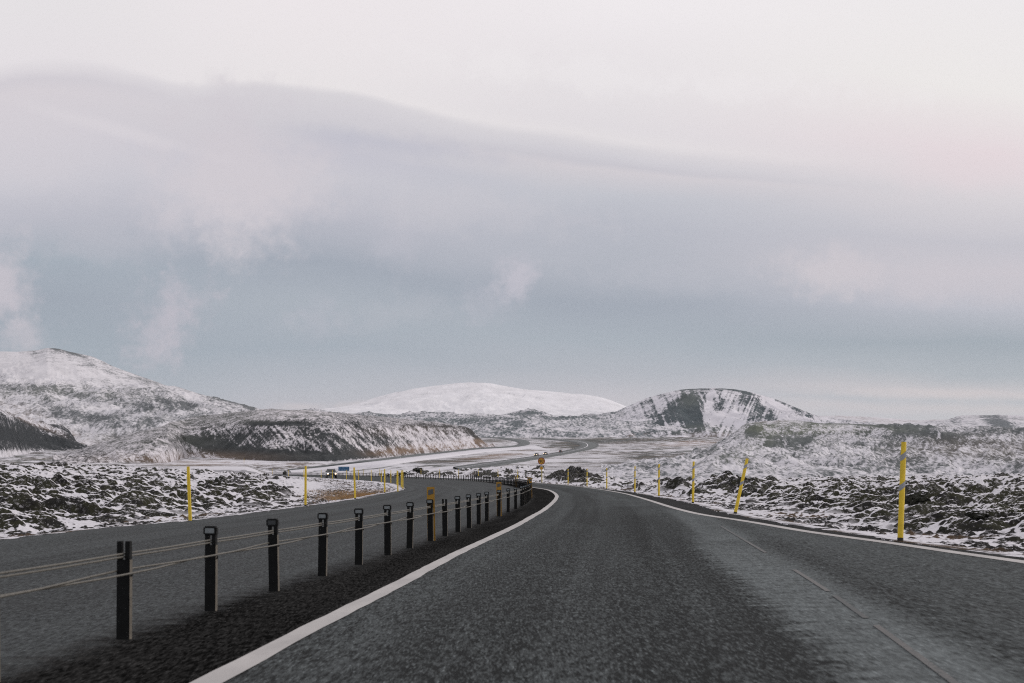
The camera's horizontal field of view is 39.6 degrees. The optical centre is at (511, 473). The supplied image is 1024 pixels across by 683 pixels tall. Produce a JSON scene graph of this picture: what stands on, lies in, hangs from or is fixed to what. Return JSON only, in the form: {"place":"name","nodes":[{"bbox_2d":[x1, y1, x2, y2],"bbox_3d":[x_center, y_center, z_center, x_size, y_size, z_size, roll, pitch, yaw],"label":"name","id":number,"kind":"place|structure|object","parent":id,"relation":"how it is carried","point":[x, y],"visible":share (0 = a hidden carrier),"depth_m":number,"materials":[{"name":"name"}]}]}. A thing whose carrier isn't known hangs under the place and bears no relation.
{"place":"outdoors","nodes":[
{"label":"outdoors","id":0,"kind":"place"},
{"bbox_2d":[0,409,86,456],"bbox_3d":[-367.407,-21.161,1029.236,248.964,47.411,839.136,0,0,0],"label":"hill","id":1,"kind":"structure","parent":0,"point":[19,435],"depth_m":1041.31,"materials":[{"name":"white snow"}]},
{"bbox_2d":[0,348,259,445],"bbox_3d":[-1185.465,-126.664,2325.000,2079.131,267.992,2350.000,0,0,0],"label":"mountain","id":2,"kind":"structure","parent":0,"point":[86,399],"depth_m":1982.79,"materials":[{"name":"white snow"}]},
{"bbox_2d":[52,408,494,463],"bbox_3d":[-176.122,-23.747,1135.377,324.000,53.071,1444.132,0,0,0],"label":"hill","id":3,"kind":"structure","parent":0,"point":[271,434],"depth_m":732.30,"materials":[{"name":"white snow"}]},
{"bbox_2d":[0,475,554,682],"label":"oncoming road","id":4,"kind":"structure","parent":0,"point":[67,634],"depth_m":16.32,"materials":[{"name":"grey asphalt"}]},
{"bbox_2d":[116,541,132,639],"bbox_3d":[-2.923,1.005,10.743,0.130,0.990,0.056,0,-1,6],"label":"barrier post","id":5,"kind":"object","parent":4,"relation":"on","point":[124,610],"visible":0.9,"depth_m":10.72,"materials":[{"name":"metal"}]},
{"bbox_2d":[203,526,217,610],"bbox_3d":[-2.740,0.989,12.951,0.138,1.022,0.070,0,-1,8],"label":"barrier post","id":6,"kind":"object","parent":4,"relation":"on","point":[211,583],"visible":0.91,"depth_m":12.93,"materials":[{"name":"black metal"}]},
{"bbox_2d":[266,518,279,590],"bbox_3d":[-2.530,0.989,15.107,0.138,1.022,0.070,-1,0,8],"label":"barrier post","id":7,"kind":"object","parent":4,"relation":"on","point":[273,567],"visible":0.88,"depth_m":15.09,"materials":[{"name":"plastic"}]},
{"bbox_2d":[317,513,327,575],"bbox_3d":[-2.309,0.989,17.357,0.138,1.022,0.070,1,0,8],"label":"barrier post","id":8,"kind":"object","parent":4,"relation":"on","point":[322,553],"visible":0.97,"depth_m":17.33,"materials":[{"name":"black metal"}]},
{"bbox_2d":[325,469,336,477],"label":"car","id":9,"kind":"object","parent":4,"relation":"on","point":[328,472],"visible":0.98,"depth_m":254.30,"materials":[{"name":"silver metal"}]},
{"bbox_2d":[354,508,363,564],"bbox_3d":[-2.099,0.989,19.519,0.138,1.022,0.070,0,-1,2],"label":"barrier post","id":10,"kind":"object","parent":4,"relation":"on","point":[358,543],"visible":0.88,"depth_m":19.50,"materials":[{"name":"black metal"}]},
{"bbox_2d":[383,505,391,554],"bbox_3d":[-1.905,0.989,21.812,0.138,1.022,0.070,0,0,2],"label":"barrier post","id":11,"kind":"object","parent":4,"relation":"on","point":[387,538],"visible":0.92,"depth_m":21.79,"materials":[{"name":"black metal"}]},
{"bbox_2d":[406,502,413,547],"bbox_3d":[-1.710,0.989,23.858,0.138,1.022,0.070,1,-1,6],"label":"barrier post","id":12,"kind":"object","parent":4,"relation":"on","point":[410,522],"visible":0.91,"depth_m":23.84,"materials":[{"name":"black metal"}]},
{"bbox_2d":[426,499,433,540],"bbox_3d":[-1.512,0.989,26.406,0.138,1.022,0.070,-1,-1,6],"label":"barrier post","id":13,"kind":"object","parent":4,"relation":"on","point":[430,525],"visible":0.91,"depth_m":26.39,"materials":[{"name":"black metal"}]},
{"bbox_2d":[427,487,434,540],"bbox_3d":[-1.504,0.850,26.448,0.146,1.200,0.025,-1,0,2],"label":"marker board","id":14,"kind":"object","parent":4,"relation":"on","point":[430,492],"visible":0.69,"depth_m":26.45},
{"bbox_2d":[442,499,447,535],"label":"barrier post","id":15,"kind":"object","parent":4,"relation":"on","point":[444,523],"visible":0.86,"depth_m":28.40,"materials":[{"name":"black metal"}]},
{"bbox_2d":[454,496,460,531],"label":"barrier post","id":16,"kind":"object","parent":4,"relation":"on","point":[457,518],"visible":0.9,"depth_m":30.42,"materials":[{"name":"black metal"}]},
{"bbox_2d":[466,494,471,527],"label":"barrier post","id":17,"kind":"object","parent":4,"relation":"on","point":[469,520],"visible":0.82,"depth_m":32.62,"materials":[{"name":"black metal"}]},
{"bbox_2d":[476,493,481,523],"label":"barrier post","id":18,"kind":"object","parent":4,"relation":"on","point":[478,510],"visible":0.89,"depth_m":34.99,"materials":[{"name":"black metal"}]},
{"bbox_2d":[484,492,489,520],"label":"barrier post","id":19,"kind":"object","parent":4,"relation":"on","point":[486,508],"visible":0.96,"depth_m":37.40,"materials":[{"name":"black metal"}]},
{"bbox_2d":[497,490,500,515],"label":"barrier post","id":20,"kind":"object","parent":4,"relation":"on","point":[499,504],"visible":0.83,"depth_m":41.60,"materials":[{"name":"black metal"}]},
{"bbox_2d":[506,488,509,511],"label":"barrier post","id":21,"kind":"object","parent":4,"relation":"on","point":[508,501],"visible":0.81,"depth_m":45.81,"materials":[{"name":"black metal"}]},
{"bbox_2d":[514,487,517,508],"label":"barrier post","id":22,"kind":"object","parent":4,"relation":"on","point":[515,499],"visible":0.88,"depth_m":49.91,"materials":[{"name":"black metal"}]},
{"bbox_2d":[520,486,522,505],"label":"barrier post","id":23,"kind":"object","parent":4,"relation":"on","point":[521,499],"visible":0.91,"depth_m":54.38,"materials":[{"name":"black metal"}]},
{"bbox_2d":[523,486,524,504],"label":"barrier post","id":24,"kind":"object","parent":4,"relation":"on","point":[524,495],"visible":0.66,"depth_m":56.62,"materials":[{"name":"black metal"}]},
{"bbox_2d":[524,485,526,503],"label":"barrier post","id":25,"kind":"object","parent":4,"relation":"on","point":[525,494],"visible":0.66,"depth_m":58.87,"materials":[{"name":"black metal"}]},
{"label":"barrier post","id":26,"kind":"object","parent":4,"relation":"on","visible":0},
{"bbox_2d":[0,473,529,574],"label":"barrier cable","id":27,"kind":"object","parent":26,"relation":"attached to","point":[46,566],"visible":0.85,"depth_m":12.01,"materials":[{"name":"metal"}]},
{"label":"barrier post","id":28,"kind":"object","parent":4,"relation":"on","visible":0},
{"bbox_2d":[0,473,525,577],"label":"barrier cable","id":29,"kind":"object","parent":28,"relation":"attached to","point":[54,568],"visible":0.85,"depth_m":11.93,"materials":[{"name":"metal"}]},
{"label":"barrier post","id":30,"kind":"object","parent":4,"relation":"on","visible":0},
{"bbox_2d":[0,473,531,597],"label":"barrier cable","id":31,"kind":"object","parent":30,"relation":"attached to","point":[50,586],"visible":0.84,"depth_m":12.05,"materials":[{"name":"metal"}]},
{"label":"barrier post","id":32,"kind":"object","parent":4,"relation":"on","visible":0},
{"bbox_2d":[0,473,529,595],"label":"barrier cable","id":33,"kind":"object","parent":32,"relation":"attached to","point":[99,579],"visible":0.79,"depth_m":11.57,"materials":[{"name":"metal"}]},
{"bbox_2d":[0,437,724,475],"bbox_3d":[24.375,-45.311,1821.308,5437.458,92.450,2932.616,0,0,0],"label":"valley floor","id":34,"kind":"structure","parent":0,"point":[613,450],"depth_m":704.97,"materials":[{"name":"white snow"}]},
{"bbox_2d":[338,467,348,474],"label":"information sign","id":35,"kind":"object","parent":34,"relation":"on","point":[343,468],"visible":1,"depth_m":424.97,"materials":[{"name":"blue metal"}]},
{"bbox_2d":[288,437,529,469],"bbox_3d":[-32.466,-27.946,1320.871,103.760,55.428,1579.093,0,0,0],"label":"road","id":36,"kind":"structure","parent":0,"point":[520,442],"depth_m":946.27,"materials":[{"name":"grey asphalt"}]},
{"bbox_2d":[289,445,548,471],"bbox_3d":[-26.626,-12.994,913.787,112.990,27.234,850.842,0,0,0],"label":"path","id":37,"kind":"structure","parent":0,"point":[405,460],"depth_m":668.22,"materials":[{"name":"white snow"}]},
{"bbox_2d":[321,382,625,416],"bbox_3d":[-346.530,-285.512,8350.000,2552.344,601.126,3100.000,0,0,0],"label":"mountain","id":38,"kind":"structure","parent":0,"point":[473,398],"depth_m":8477.32,"materials":[{"name":"white snow"}]},
{"bbox_2d":[303,408,696,437],"bbox_3d":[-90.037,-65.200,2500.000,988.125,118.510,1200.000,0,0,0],"label":"hill","id":39,"kind":"structure","parent":0,"point":[527,423],"depth_m":2176.67,"materials":[{"name":"white snow"}]},
{"bbox_2d":[0,461,1023,556],"bbox_3d":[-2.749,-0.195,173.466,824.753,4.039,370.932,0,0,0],"label":"ground","id":40,"kind":"structure","parent":0,"point":[42,498],"depth_m":61.62,"materials":[{"name":"white snow"}]},
{"bbox_2d":[187,466,191,520],"bbox_3d":[-8.570,0.737,37.796,0.095,1.850,0.095,-2,0,-9],"label":"snow pole","id":41,"kind":"object","parent":40,"relation":"on","point":[189,496],"visible":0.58,"depth_m":37.76,"materials":[{"name":"yellow plastic"}]},
{"bbox_2d":[214,476,226,485],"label":"lava rock","id":42,"kind":"object","parent":40,"relation":"on","point":[219,480],"visible":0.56,"depth_m":87.80,"materials":[{"name":"black stone"}]},
{"bbox_2d":[304,466,306,505],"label":"snow pole","id":43,"kind":"object","parent":40,"relation":"on","point":[305,487],"visible":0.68,"depth_m":54.98,"materials":[{"name":"yellow plastic"}]},
{"bbox_2d":[289,488,392,501],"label":"dry grass","id":44,"kind":"structure","parent":40,"relation":"on","point":[346,496],"depth_m":89.14,"materials":[{"name":"brown plant"}]},
{"bbox_2d":[353,467,355,498],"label":"snow pole","id":45,"kind":"object","parent":40,"relation":"on","point":[354,483],"visible":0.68,"depth_m":69.96,"materials":[{"name":"yellow plastic"}]},
{"bbox_2d":[412,467,421,471],"bbox_3d":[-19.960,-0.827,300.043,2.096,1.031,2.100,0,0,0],"label":"car","id":46,"kind":"object","parent":40,"relation":"on","point":[418,469],"visible":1,"depth_m":299.33,"materials":[{"name":"black metal"}]},
{"bbox_2d":[496,482,501,515],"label":"marker board","id":47,"kind":"object","parent":40,"relation":"on","point":[498,485],"visible":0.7,"depth_m":41.68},
{"bbox_2d":[538,458,544,482],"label":"road sign","id":48,"kind":"object","parent":40,"relation":"on","point":[541,461],"visible":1,"depth_m":160.97,"materials":[{"name":"metal"}]},
{"bbox_2d":[634,466,635,492],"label":"snow pole","id":49,"kind":"object","parent":40,"relation":"on","point":[634,479],"visible":0.88,"depth_m":83.97,"materials":[{"name":"yellow plastic"}]},
{"bbox_2d":[658,464,659,495],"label":"snow pole","id":50,"kind":"object","parent":40,"relation":"on","point":[658,479],"visible":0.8,"depth_m":67.96,"materials":[{"name":"yellow plastic"}]},
{"bbox_2d":[692,461,694,502],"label":"snow pole","id":51,"kind":"object","parent":40,"relation":"on","point":[693,473],"visible":0.82,"depth_m":52.66,"materials":[{"name":"yellow plastic"}]},
{"bbox_2d":[722,470,732,475],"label":"lava rock","id":52,"kind":"object","parent":40,"relation":"on","point":[728,472],"visible":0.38,"depth_m":91.80,"materials":[{"name":"black stone"}]},
{"bbox_2d":[733,458,747,513],"bbox_3d":[6.253,0.491,39.008,0.095,1.850,0.095,13,-1,-3],"label":"snow pole","id":53,"kind":"object","parent":40,"relation":"on","point":[741,486],"visible":0.8,"depth_m":38.97,"materials":[{"name":"yellow plastic"}]},
{"bbox_2d":[897,442,906,541],"bbox_3d":[6.111,0.429,22.303,0.096,1.850,0.095,2,0,-7],"label":"snow pole","id":54,"kind":"object","parent":40,"relation":"on","point":[901,493],"visible":0.82,"depth_m":22.27,"materials":[{"name":"yellow plastic"}]},
{"bbox_2d":[905,490,930,505],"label":"lava rock","id":55,"kind":"object","parent":40,"relation":"on","point":[914,497],"visible":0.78,"depth_m":44.73,"materials":[{"name":"black stone"}]},
{"bbox_2d":[937,525,956,533],"bbox_3d":[9.501,1.349,30.988,0.439,0.483,0.493,0,0,0],"label":"lava rock","id":56,"kind":"object","parent":40,"relation":"on","point":[947,529],"visible":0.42,"depth_m":30.89,"materials":[{"name":"grey stone"}]},
{"bbox_2d":[964,508,990,518],"bbox_3d":[10.481,0.931,31.998,0.502,0.293,0.560,0,0,-35],"label":"lava rock","id":57,"kind":"object","parent":40,"relation":"on","point":[976,513],"visible":1,"depth_m":31.83,"materials":[{"name":"black stone"}]},
{"bbox_2d":[0,0,1023,419],"label":"sky","id":58,"kind":"structure","parent":0,"point":[815,207],"materials":[{"name":"grey"}]},
{"bbox_2d":[453,437,598,468],"bbox_3d":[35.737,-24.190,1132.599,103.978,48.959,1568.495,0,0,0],"label":"road","id":59,"kind":"structure","parent":0,"point":[591,445],"depth_m":753.47,"materials":[{"name":"grey asphalt"}]},
{"bbox_2d":[460,438,587,467],"bbox_3d":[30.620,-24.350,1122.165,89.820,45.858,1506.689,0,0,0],"label":"edge line","id":60,"kind":"object","parent":59,"relation":"on","point":[538,456],"visible":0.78,"depth_m":972.59,"materials":[{"name":"white paint"}]},
{"bbox_2d":[223,474,1023,682],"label":"road","id":61,"kind":"structure","parent":0,"point":[573,584],"depth_m":11.87,"materials":[{"name":"grey asphalt"}]},
{"bbox_2d":[190,477,558,682],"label":"edge line","id":62,"kind":"object","parent":61,"relation":"on","point":[226,672],"visible":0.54,"depth_m":11.87,"materials":[{"name":"paint"}]},
{"bbox_2d":[364,475,1023,562],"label":"edge line","id":63,"kind":"object","parent":61,"relation":"on","point":[963,553],"visible":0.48,"depth_m":23.66,"materials":[{"name":"paint"}]},
{"bbox_2d":[720,526,746,540],"bbox_3d":[4.138,1.110,26.750,0.050,0.002,6.527,0,0,5],"label":"lane marking","id":64,"kind":"object","parent":61,"relation":"on","point":[733,533],"visible":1,"depth_m":26.34,"materials":[{"name":"paint"}]},
{"bbox_2d":[746,541,767,552],"bbox_3d":[3.717,1.111,21.750,0.050,0.002,3.517,0,0,5],"label":"lane marking","id":65,"kind":"object","parent":61,"relation":"on","point":[756,547],"visible":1,"depth_m":21.37,"materials":[{"name":"paint"}]},
{"bbox_2d":[794,569,829,590],"bbox_3d":[3.139,1.114,15.000,0.053,0.003,3.017,0,0,5],"label":"lane marking","id":66,"kind":"object","parent":61,"relation":"on","point":[812,580],"visible":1,"depth_m":14.81,"materials":[{"name":"paint"}]},
{"bbox_2d":[833,595,868,617],"bbox_3d":[2.846,1.116,12.000,0.051,0.003,2.016,0,0,6],"label":"lane marking","id":67,"kind":"object","parent":61,"relation":"on","point":[854,609],"visible":1,"depth_m":11.85,"materials":[{"name":"paint"}]},
{"bbox_2d":[873,625,958,682],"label":"lane marking","id":68,"kind":"object","parent":61,"relation":"on","point":[936,669],"visible":1,"depth_m":8.70,"materials":[{"name":"paint"}]},
{"bbox_2d":[367,475,1023,559],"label":"road shoulder","id":69,"kind":"object","parent":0,"point":[688,506],"visible":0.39,"depth_m":34.32},
{"bbox_2d":[587,388,887,437],"bbox_3d":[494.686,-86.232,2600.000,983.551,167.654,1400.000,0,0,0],"label":"mountain","id":70,"kind":"structure","parent":0,"point":[714,412],"depth_m":2407.24,"materials":[{"name":"white snow"}]},
{"bbox_2d":[601,420,1023,479],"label":"hill","id":71,"kind":"structure","parent":0,"point":[787,448],"depth_m":271.85,"materials":[{"name":"white snow"}]},
{"bbox_2d":[821,415,934,424],"bbox_3d":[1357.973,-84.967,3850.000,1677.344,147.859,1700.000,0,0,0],"label":"hill","id":72,"kind":"structure","parent":0,"point":[877,420],"depth_m":3674.88,"materials":[{"name":"white snow"}]},
{"bbox_2d":[914,415,1023,427],"bbox_3d":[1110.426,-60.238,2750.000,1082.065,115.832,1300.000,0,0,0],"label":"hill","id":73,"kind":"structure","parent":0,"point":[1015,421],"depth_m":2550.61,"materials":[{"name":"white snow"}]}
]}

